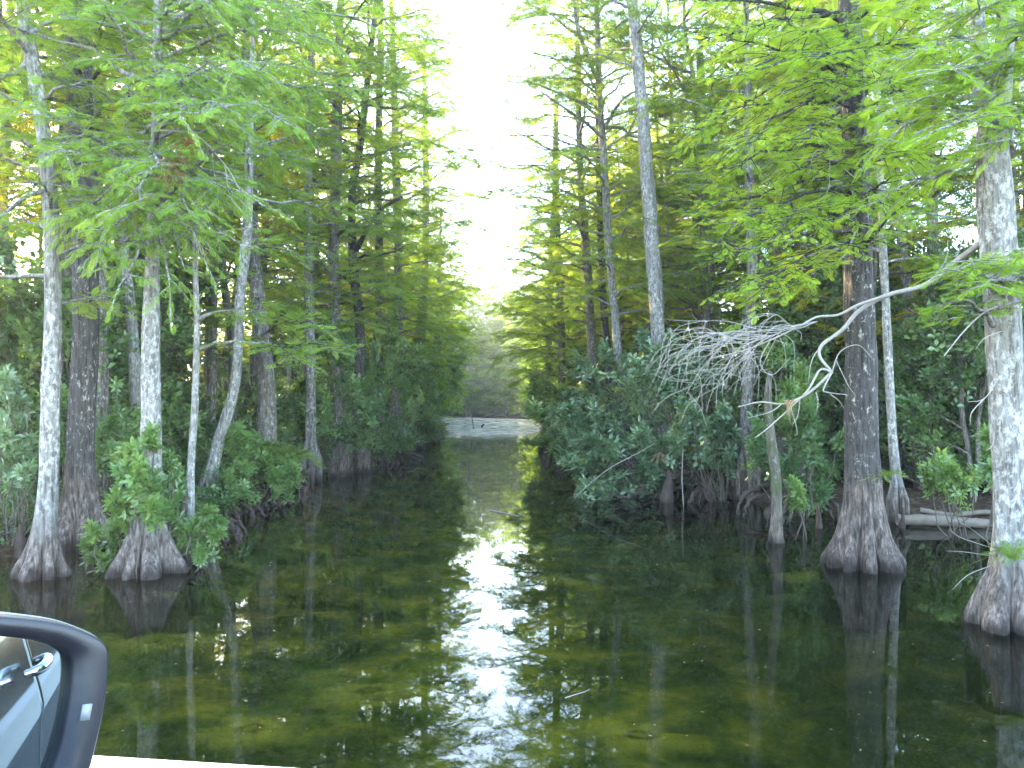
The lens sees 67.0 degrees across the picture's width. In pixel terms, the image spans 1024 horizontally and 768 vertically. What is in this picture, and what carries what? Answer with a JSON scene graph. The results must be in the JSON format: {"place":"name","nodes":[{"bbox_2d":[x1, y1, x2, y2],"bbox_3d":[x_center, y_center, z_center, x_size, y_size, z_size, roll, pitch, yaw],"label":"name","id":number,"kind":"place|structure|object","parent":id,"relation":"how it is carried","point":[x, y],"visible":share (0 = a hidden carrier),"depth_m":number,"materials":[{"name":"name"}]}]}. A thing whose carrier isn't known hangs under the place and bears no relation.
{"place":"outdoors","nodes":[
{"label":"outdoors","id":0,"kind":"place"},
{"bbox_2d":[294,417,693,492],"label":"river","id":1,"kind":"structure","parent":0,"point":[455,461],"depth_m":35.41,"materials":[{"name":"liquid"}]},
{"bbox_2d":[0,257,187,513],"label":"broadleaf tree","id":2,"kind":"object","parent":1,"relation":"in","point":[26,352],"visible":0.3,"depth_m":18.51,"materials":[{"name":"green plant"}]},
{"bbox_2d":[77,516,125,590],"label":"shrub","id":3,"kind":"object","parent":1,"relation":"in","point":[90,550],"visible":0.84,"depth_m":13.67,"materials":[{"name":"green plant"}]},
{"bbox_2d":[0,0,204,623],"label":"cypress tree","id":4,"kind":"object","parent":1,"relation":"in","point":[40,575],"visible":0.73,"depth_m":13.29,"materials":[{"name":"green plant"}]},
{"bbox_2d":[0,0,207,575],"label":"cypress tree","id":5,"kind":"object","parent":1,"relation":"in","point":[80,502],"visible":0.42,"depth_m":15.99,"materials":[{"name":"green plant"}]},
{"bbox_2d":[95,375,167,518],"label":"shrub","id":6,"kind":"object","parent":1,"relation":"in","point":[103,431],"visible":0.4,"depth_m":17.89,"materials":[{"name":"green plant"}]},
{"bbox_2d":[101,420,189,587],"bbox_3d":[-6.523,2.131,13.501,1.555,3.007,1.802,0,-1,0],"label":"shrub","id":7,"kind":"object","parent":1,"relation":"in","point":[131,472],"visible":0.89,"depth_m":13.20,"materials":[{"name":"green plant"}]},
{"bbox_2d":[149,448,188,544],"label":"shrub","id":8,"kind":"object","parent":1,"relation":"in","point":[172,468],"visible":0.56,"depth_m":13.85,"materials":[{"name":"green plant"}]},
{"bbox_2d":[170,502,229,591],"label":"shrub","id":9,"kind":"object","parent":1,"relation":"in","point":[208,523],"visible":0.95,"depth_m":13.79,"materials":[{"name":"green plant"}]},
{"bbox_2d":[0,0,417,641],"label":"cypress tree","id":10,"kind":"object","parent":1,"relation":"in","point":[132,608],"visible":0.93,"depth_m":12.85,"materials":[{"name":"green plant"}]},
{"bbox_2d":[145,159,274,616],"bbox_3d":[-5.355,0.762,14.012,2.576,10.115,1.264,0,-1,0],"label":"sapling","id":11,"kind":"object","parent":1,"relation":"in","point":[194,600],"visible":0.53,"depth_m":14.32,"materials":[{"name":"grey plant"}]},
{"bbox_2d":[219,515,249,567],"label":"exposed roots","id":12,"kind":"object","parent":1,"relation":"in","point":[236,530],"visible":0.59,"depth_m":16.81,"materials":[{"name":"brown wood"}]},
{"bbox_2d":[107,0,369,421],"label":"cypress tree","id":13,"kind":"object","parent":1,"relation":"in","point":[226,298],"visible":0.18,"depth_m":26.06,"materials":[{"name":"green plant"}]},
{"bbox_2d":[182,357,317,450],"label":"broadleaf tree","id":14,"kind":"object","parent":1,"relation":"in","point":[247,395],"visible":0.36,"depth_m":29.22,"materials":[{"name":"green plant"}]},
{"bbox_2d":[260,457,305,514],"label":"shrub","id":15,"kind":"object","parent":1,"relation":"in","point":[292,473],"visible":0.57,"depth_m":22.34,"materials":[{"name":"green plant"}]},
{"bbox_2d":[345,408,419,465],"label":"shrub","id":16,"kind":"object","parent":1,"relation":"in","point":[406,440],"visible":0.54,"depth_m":36.03,"materials":[{"name":"green plant"}]},
{"bbox_2d":[567,473,639,507],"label":"shrub","id":17,"kind":"object","parent":1,"relation":"in","point":[601,492],"visible":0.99,"depth_m":23.87,"materials":[{"name":"green plant"}]},
{"bbox_2d":[573,0,792,407],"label":"cypress tree","id":18,"kind":"object","parent":1,"relation":"in","point":[665,261],"visible":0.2,"depth_m":32.60,"materials":[{"name":"green plant"}]},
{"bbox_2d":[567,0,834,468],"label":"cypress tree","id":19,"kind":"object","parent":1,"relation":"in","point":[707,312],"visible":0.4,"depth_m":28.96,"materials":[{"name":"green plant"}]},
{"bbox_2d":[622,0,908,504],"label":"cypress tree","id":20,"kind":"object","parent":1,"relation":"in","point":[739,484],"visible":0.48,"depth_m":23.90,"materials":[{"name":"green plant"}]},
{"bbox_2d":[764,371,785,594],"bbox_3d":[5.623,2.887,16.539,0.408,6.340,0.348,0,-1,13],"label":"dead snag","id":21,"kind":"object","parent":1,"relation":"in","point":[775,559],"visible":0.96,"depth_m":16.45,"materials":[{"name":"grey wood"}]},
{"bbox_2d":[736,472,839,534],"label":"exposed roots","id":22,"kind":"object","parent":1,"relation":"in","point":[767,511],"visible":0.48,"depth_m":20.15,"materials":[{"name":"brown wood"}]},
{"bbox_2d":[739,396,844,527],"bbox_3d":[7.535,2.039,20.366,2.982,3.505,2.622,0,-1,8],"label":"shrub","id":23,"kind":"object","parent":1,"relation":"in","point":[808,449],"visible":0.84,"depth_m":20.03,"materials":[{"name":"green plant"}]},
{"bbox_2d":[783,472,808,553],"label":"shrub","id":24,"kind":"object","parent":1,"relation":"in","point":[797,494],"visible":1,"depth_m":16.84,"materials":[{"name":"green plant"}]},
{"bbox_2d":[643,0,1023,717],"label":"cypress tree","id":25,"kind":"object","parent":1,"relation":"in","point":[995,636],"visible":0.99,"depth_m":10.18,"materials":[{"name":"green plant"}]},
{"bbox_2d":[647,0,1023,633],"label":"cypress tree","id":26,"kind":"object","parent":1,"relation":"in","point":[863,568],"visible":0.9,"depth_m":13.56,"materials":[{"name":"green plant"}]},
{"bbox_2d":[750,0,978,540],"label":"cypress tree","id":27,"kind":"object","parent":1,"relation":"in","point":[897,499],"visible":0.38,"depth_m":19.42,"materials":[{"name":"green plant"}]},
{"bbox_2d":[895,514,991,527],"bbox_3d":[10.327,3.267,18.465,2.132,0.304,0.275,0,-1,9],"label":"fallen log","id":28,"kind":"object","parent":1,"relation":"on","point":[919,519],"visible":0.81,"depth_m":18.40,"materials":[{"name":"grey wood"}]},
{"bbox_2d":[916,445,985,549],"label":"shrub","id":29,"kind":"object","parent":1,"relation":"in","point":[947,479],"visible":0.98,"depth_m":17.30,"materials":[{"name":"green plant"}]},
{"bbox_2d":[972,421,992,548],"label":"shrub","id":30,"kind":"object","parent":1,"relation":"in","point":[986,468],"visible":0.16,"depth_m":14.55,"materials":[{"name":"green plant"}]},
{"bbox_2d":[0,406,1023,767],"bbox_3d":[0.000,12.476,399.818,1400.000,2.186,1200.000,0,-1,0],"label":"water","id":31,"kind":"structure","parent":0,"point":[598,596],"depth_m":12.88,"materials":[{"name":"green liquid"}]},
{"bbox_2d":[0,363,39,546],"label":"shrub","id":32,"kind":"object","parent":31,"relation":"on","point":[19,460],"visible":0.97,"depth_m":15.31,"materials":[{"name":"green plant"}]},
{"bbox_2d":[0,211,43,349],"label":"broadleaf tree","id":33,"kind":"object","parent":31,"relation":"on","point":[7,241],"visible":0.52,"depth_m":18.54,"materials":[{"name":"green plant"}]},
{"bbox_2d":[0,236,205,489],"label":"broadleaf tree","id":34,"kind":"object","parent":31,"relation":"on","point":[166,336],"visible":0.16,"depth_m":20.93,"materials":[{"name":"green plant"}]},
{"bbox_2d":[0,0,213,516],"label":"cypress tree","id":35,"kind":"object","parent":31,"relation":"on","point":[102,401],"visible":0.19,"depth_m":18.38,"materials":[{"name":"green plant"}]},
{"bbox_2d":[0,0,257,435],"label":"cypress tree","id":36,"kind":"object","parent":31,"relation":"on","point":[134,368],"visible":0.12,"depth_m":19.87,"materials":[{"name":"green plant"}]},
{"bbox_2d":[0,1,269,501],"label":"cypress tree","id":37,"kind":"object","parent":31,"relation":"on","point":[67,273],"visible":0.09,"depth_m":19.59,"materials":[{"name":"green plant"}]},
{"bbox_2d":[19,41,274,369],"bbox_3d":[-11.908,-3.850,24.610,8.475,14.395,7.606,-1,-4,3],"label":"cypress tree","id":38,"kind":"object","parent":31,"relation":"on","point":[209,319],"visible":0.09,"depth_m":24.67,"materials":[{"name":"green plant"}]},
{"bbox_2d":[131,635,217,648],"bbox_3d":[-4.592,3.559,10.638,2.427,0.064,1.399,0,-1,0],"label":"algae mat","id":39,"kind":"object","parent":31,"relation":"on","point":[166,641],"visible":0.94,"depth_m":10.61,"materials":[{"name":"green plant"}]},
{"bbox_2d":[107,223,247,446],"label":"broadleaf tree","id":40,"kind":"object","parent":31,"relation":"on","point":[184,360],"visible":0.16,"depth_m":25.41,"materials":[{"name":"green plant"}]},
{"bbox_2d":[161,407,211,481],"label":"shrub","id":41,"kind":"object","parent":31,"relation":"on","point":[184,435],"visible":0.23,"depth_m":23.62,"materials":[{"name":"green plant"}]},
{"bbox_2d":[90,756,285,767],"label":"bridge","id":42,"kind":"structure","parent":31,"relation":"on","point":[108,762],"depth_m":2.05,"materials":[{"name":"white paint"}]},
{"bbox_2d":[0,612,107,767],"bbox_3d":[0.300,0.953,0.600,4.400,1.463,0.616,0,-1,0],"label":"car","id":43,"kind":"object","parent":42,"relation":"on","point":[53,679],"visible":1,"depth_m":0.83,"materials":[{"name":"blue paint"}]},
{"bbox_2d":[0,378,455,545],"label":"undergrowth","id":44,"kind":"object","parent":31,"relation":"on","point":[433,433],"visible":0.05,"depth_m":19.86,"materials":[{"name":"green plant"}]},
{"bbox_2d":[195,465,262,522],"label":"shrub","id":45,"kind":"object","parent":31,"relation":"on","point":[228,481],"visible":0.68,"depth_m":20.26,"materials":[{"name":"green plant"}]},
{"bbox_2d":[96,2,366,440],"bbox_3d":[-11.027,-9.056,27.088,11.879,24.970,10.232,0,-1,-13],"label":"cypress tree","id":46,"kind":"object","parent":31,"relation":"on","point":[211,380],"visible":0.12,"depth_m":27.31,"materials":[{"name":"green plant"}]},
{"bbox_2d":[199,418,291,516],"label":"shrub","id":47,"kind":"object","parent":31,"relation":"on","point":[237,443],"visible":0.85,"depth_m":21.17,"materials":[{"name":"green plant"}]},
{"bbox_2d":[219,719,280,740],"bbox_3d":[-2.724,3.569,7.979,1.661,0.068,1.160,0,-1,0],"label":"algae mat","id":48,"kind":"object","parent":31,"relation":"on","point":[249,730],"visible":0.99,"depth_m":7.89,"materials":[{"name":"green plant"}]},
{"bbox_2d":[131,0,369,507],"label":"cypress tree","id":49,"kind":"object","parent":31,"relation":"on","point":[266,422],"visible":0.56,"depth_m":24.16,"materials":[{"name":"green plant"}]},
{"bbox_2d":[126,0,375,504],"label":"cypress tree","id":50,"kind":"object","parent":31,"relation":"on","point":[215,454],"visible":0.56,"depth_m":20.98,"materials":[{"name":"green plant"}]},
{"bbox_2d":[144,2,391,428],"bbox_3d":[-10.754,-9.117,32.687,11.102,25.690,11.619,-1,-2,39],"label":"cypress tree","id":51,"kind":"object","parent":31,"relation":"on","point":[252,358],"visible":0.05,"depth_m":32.62,"materials":[{"name":"green plant"}]},
{"bbox_2d":[254,464,314,519],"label":"exposed roots","id":52,"kind":"object","parent":31,"relation":"on","point":[304,492],"visible":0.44,"depth_m":22.64,"materials":[{"name":"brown wood"}]},
{"bbox_2d":[242,279,369,439],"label":"broadleaf tree","id":53,"kind":"object","parent":31,"relation":"on","point":[280,369],"visible":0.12,"depth_m":38.58,"materials":[{"name":"green plant"}]},
{"bbox_2d":[220,0,438,482],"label":"cypress tree","id":54,"kind":"object","parent":31,"relation":"on","point":[310,437],"visible":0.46,"depth_m":28.89,"materials":[{"name":"green plant"}]},
{"bbox_2d":[228,26,439,445],"bbox_3d":[-8.652,-6.663,34.674,9.186,20.810,10.474,-1,-1,21],"label":"cypress tree","id":55,"kind":"object","parent":31,"relation":"on","point":[322,285],"visible":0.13,"depth_m":34.68,"materials":[{"name":"green plant"}]},
{"bbox_2d":[280,300,388,477],"bbox_3d":[-7.214,0.357,30.978,4.838,7.407,4.916,0,-1,0],"label":"shrub","id":56,"kind":"object","parent":31,"relation":"on","point":[356,436],"visible":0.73,"depth_m":30.31,"materials":[{"name":"green plant"}]},
{"bbox_2d":[221,0,457,477],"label":"cypress tree","id":57,"kind":"object","parent":31,"relation":"on","point":[333,242],"visible":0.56,"depth_m":30.27,"materials":[{"name":"green plant"}]},
{"bbox_2d":[259,0,479,473],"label":"cypress tree","id":58,"kind":"object","parent":31,"relation":"on","point":[365,464],"visible":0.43,"depth_m":32.91,"materials":[{"name":"green plant"}]},
{"bbox_2d":[332,684,411,700],"bbox_3d":[-1.551,3.697,9.224,2.269,0.069,1.149,0,-1,0],"label":"algae mat","id":59,"kind":"object","parent":31,"relation":"on","point":[354,692],"visible":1,"depth_m":9.23,"materials":[{"name":"green plant"}]},
{"bbox_2d":[344,294,430,466],"bbox_3d":[-6.064,-0.213,36.102,4.517,8.735,4.696,0,-1,0],"label":"shrub","id":60,"kind":"object","parent":31,"relation":"on","point":[389,340],"visible":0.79,"depth_m":35.73,"materials":[{"name":"green plant"}]},
{"bbox_2d":[278,0,519,463],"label":"cypress tree","id":61,"kind":"object","parent":31,"relation":"on","point":[379,120],"visible":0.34,"depth_m":36.90,"materials":[{"name":"green plant"}]},
{"bbox_2d":[319,0,518,457],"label":"cypress tree","id":62,"kind":"object","parent":31,"relation":"on","point":[427,270],"visible":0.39,"depth_m":41.15,"materials":[{"name":"green plant"}]},
{"bbox_2d":[382,303,457,452],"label":"shrub","id":63,"kind":"object","parent":31,"relation":"on","point":[428,412],"visible":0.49,"depth_m":45.66,"materials":[{"name":"green plant"}]},
{"bbox_2d":[347,7,509,448],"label":"cypress tree","id":64,"kind":"object","parent":31,"relation":"on","point":[446,136],"visible":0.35,"depth_m":49.53,"materials":[{"name":"green plant"}]},
{"bbox_2d":[392,188,500,427],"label":"cypress tree","id":65,"kind":"object","parent":31,"relation":"on","point":[461,335],"visible":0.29,"depth_m":61.84,"materials":[{"name":"green plant"}]},
{"bbox_2d":[217,66,789,432],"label":"woods","id":66,"kind":"object","parent":31,"relation":"on","point":[493,400],"visible":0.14,"depth_m":143.86,"materials":[{"name":"green plant"}]},
{"bbox_2d":[475,189,619,446],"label":"cypress tree","id":67,"kind":"object","parent":31,"relation":"on","point":[515,301],"visible":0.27,"depth_m":50.97,"materials":[{"name":"green plant"}]},
{"bbox_2d":[520,366,578,437],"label":"shrub","id":68,"kind":"object","parent":31,"relation":"on","point":[536,386],"visible":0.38,"depth_m":43.98,"materials":[{"name":"green plant"}]},
{"bbox_2d":[465,98,640,454],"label":"cypress tree","id":69,"kind":"object","parent":31,"relation":"on","point":[559,331],"visible":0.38,"depth_m":43.52,"materials":[{"name":"green plant"}]},
{"bbox_2d":[518,395,589,471],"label":"shrub","id":70,"kind":"object","parent":31,"relation":"on","point":[544,439],"visible":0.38,"depth_m":33.00,"materials":[{"name":"green plant"}]},
{"bbox_2d":[445,0,696,435],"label":"cypress tree","id":71,"kind":"object","parent":31,"relation":"on","point":[592,335],"visible":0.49,"depth_m":34.63,"materials":[{"name":"green plant"}]},
{"bbox_2d":[537,388,634,480],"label":"shrub","id":72,"kind":"object","parent":31,"relation":"on","point":[570,424],"visible":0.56,"depth_m":26.27,"materials":[{"name":"green plant"}]},
{"bbox_2d":[514,24,676,415],"bbox_3d":[3.672,-6.322,36.170,8.480,20.447,7.275,-1,-2,29],"label":"cypress tree","id":73,"kind":"object","parent":31,"relation":"on","point":[605,330],"visible":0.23,"depth_m":35.96,"materials":[{"name":"green plant"}]},
{"bbox_2d":[555,336,651,469],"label":"shrub","id":74,"kind":"object","parent":31,"relation":"on","point":[584,372],"visible":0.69,"depth_m":28.43,"materials":[{"name":"green plant"}]},
{"bbox_2d":[470,0,743,480],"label":"cypress tree","id":75,"kind":"object","parent":31,"relation":"on","point":[528,81],"visible":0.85,"depth_m":29.03,"materials":[{"name":"green plant"}]},
{"bbox_2d":[553,93,685,362],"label":"cypress tree","id":76,"kind":"object","parent":31,"relation":"on","point":[622,321],"visible":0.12,"depth_m":40.28,"materials":[{"name":"green plant"}]},
{"bbox_2d":[553,410,691,514],"bbox_3d":[3.753,2.566,25.252,4.998,3.618,3.873,0,-1,0],"label":"shrub","id":77,"kind":"object","parent":31,"relation":"on","point":[607,449],"visible":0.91,"depth_m":24.46,"materials":[{"name":"green plant"}]},
{"bbox_2d":[535,0,713,503],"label":"cypress tree","id":78,"kind":"object","parent":31,"relation":"on","point":[653,265],"visible":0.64,"depth_m":27.02,"materials":[{"name":"grey plant"}]},
{"bbox_2d":[599,725,677,748],"bbox_3d":[1.350,3.617,7.920,1.659,0.068,1.319,0,-1,0],"label":"algae mat","id":79,"kind":"object","parent":31,"relation":"on","point":[631,737],"visible":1,"depth_m":7.86,"materials":[{"name":"green plant"}]},
{"bbox_2d":[554,0,742,395],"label":"cypress tree","id":80,"kind":"object","parent":31,"relation":"on","point":[645,391],"visible":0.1,"depth_m":36.73,"materials":[{"name":"green plant"}]},
{"bbox_2d":[588,155,737,371],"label":"cypress tree","id":81,"kind":"object","parent":31,"relation":"on","point":[627,328],"visible":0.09,"depth_m":37.13,"materials":[{"name":"green plant"}]},
{"bbox_2d":[598,325,739,489],"bbox_3d":[5.216,0.800,26.520,5.092,5.636,3.611,0,-1,0],"label":"shrub","id":82,"kind":"object","parent":31,"relation":"on","point":[640,406],"visible":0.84,"depth_m":25.90,"materials":[{"name":"green plant"}]},
{"bbox_2d":[632,467,734,521],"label":"exposed roots","id":83,"kind":"object","parent":31,"relation":"on","point":[677,476],"visible":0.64,"depth_m":24.05,"materials":[{"name":"brown wood"}]},
{"bbox_2d":[579,51,802,463],"bbox_3d":[7.056,-4.811,30.079,9.136,16.868,9.490,0,-1,0],"label":"cypress tree","id":84,"kind":"object","parent":31,"relation":"on","point":[702,279],"visible":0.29,"depth_m":29.45,"materials":[{"name":"green plant"}]},
{"bbox_2d":[668,397,742,512],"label":"shrub","id":85,"kind":"object","parent":31,"relation":"on","point":[713,443],"visible":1,"depth_m":22.93,"materials":[{"name":"green plant"}]},
{"bbox_2d":[632,0,839,363],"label":"cypress tree","id":86,"kind":"object","parent":31,"relation":"on","point":[732,278],"visible":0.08,"depth_m":31.64,"materials":[{"name":"green plant"}]},
{"bbox_2d":[690,316,837,473],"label":"broadleaf tree","id":87,"kind":"object","parent":31,"relation":"on","point":[736,413],"visible":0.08,"depth_m":27.61,"materials":[{"name":"green plant"}]},
{"bbox_2d":[585,393,988,490],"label":"undergrowth","id":88,"kind":"object","parent":31,"relation":"on","point":[762,468],"visible":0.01,"depth_m":25.59,"materials":[{"name":"green plant"}]},
{"bbox_2d":[640,1,946,325],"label":"cypress tree","id":89,"kind":"object","parent":31,"relation":"on","point":[695,26],"visible":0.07,"depth_m":26.74,"materials":[{"name":"green plant"}]},
{"bbox_2d":[710,233,881,472],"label":"broadleaf tree","id":90,"kind":"object","parent":31,"relation":"on","point":[788,315],"visible":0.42,"depth_m":24.53,"materials":[{"name":"green plant"}]},
{"bbox_2d":[756,320,836,489],"bbox_3d":[8.046,0.819,21.902,1.957,5.335,3.318,-1,-2,28],"label":"shrub","id":91,"kind":"object","parent":31,"relation":"on","point":[795,385],"visible":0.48,"depth_m":21.45,"materials":[{"name":"green plant"}]},
{"bbox_2d":[662,0,930,475],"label":"cypress tree","id":92,"kind":"object","parent":31,"relation":"on","point":[781,434],"visible":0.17,"depth_m":26.10,"materials":[{"name":"green plant"}]},
{"bbox_2d":[729,123,921,476],"bbox_3d":[10.853,-2.651,26.594,6.377,12.316,7.106,4,-3,-43],"label":"cypress tree","id":93,"kind":"object","parent":31,"relation":"on","point":[840,289],"visible":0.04,"depth_m":25.44,"materials":[{"name":"green plant"}]},
{"bbox_2d":[712,0,1023,358],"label":"cypress tree","id":94,"kind":"object","parent":31,"relation":"on","point":[876,276],"visible":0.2,"depth_m":23.07,"materials":[{"name":"green plant"}]},
{"bbox_2d":[718,0,1023,489],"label":"cypress tree","id":95,"kind":"object","parent":31,"relation":"on","point":[934,196],"visible":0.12,"depth_m":22.22,"materials":[{"name":"green plant"}]},
{"bbox_2d":[823,339,954,482],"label":"broadleaf tree","id":96,"kind":"object","parent":31,"relation":"on","point":[882,437],"visible":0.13,"depth_m":22.93,"materials":[{"name":"green plant"}]},
{"bbox_2d":[758,0,1023,482],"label":"cypress tree","id":97,"kind":"object","parent":31,"relation":"on","point":[905,280],"visible":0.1,"depth_m":23.73,"materials":[{"name":"green plant"}]},
{"bbox_2d":[829,232,975,410],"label":"broadleaf tree","id":98,"kind":"object","parent":31,"relation":"on","point":[893,286],"visible":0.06,"depth_m":26.84,"materials":[{"name":"green plant"}]},
{"bbox_2d":[792,1,1023,404],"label":"cypress tree","id":99,"kind":"object","parent":31,"relation":"on","point":[969,209],"visible":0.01,"depth_m":24.71,"materials":[{"name":"green plant"}]},
{"bbox_2d":[878,322,976,490],"bbox_3d":[11.789,0.600,22.124,2.597,4.886,4.599,-1,-2,41],"label":"shrub","id":100,"kind":"object","parent":31,"relation":"on","point":[918,425],"visible":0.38,"depth_m":21.40,"materials":[{"name":"green plant"}]},
{"bbox_2d":[834,1,1023,319],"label":"cypress tree","id":101,"kind":"object","parent":31,"relation":"on","point":[1019,210],"visible":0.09,"depth_m":21.53,"materials":[{"name":"green plant"}]},
{"bbox_2d":[878,214,1023,502],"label":"broadleaf tree","id":102,"kind":"object","parent":31,"relation":"on","point":[933,341],"visible":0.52,"depth_m":20.32,"materials":[{"name":"green plant"}]},
{"bbox_2d":[931,387,992,493],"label":"broadleaf tree","id":103,"kind":"object","parent":31,"relation":"on","point":[962,461],"visible":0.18,"depth_m":21.91,"materials":[{"name":"green plant"}]},
{"bbox_2d":[0,0,1023,384],"label":"sky","id":104,"kind":"structure","parent":0,"point":[483,57],"materials":[{"name":"white"}]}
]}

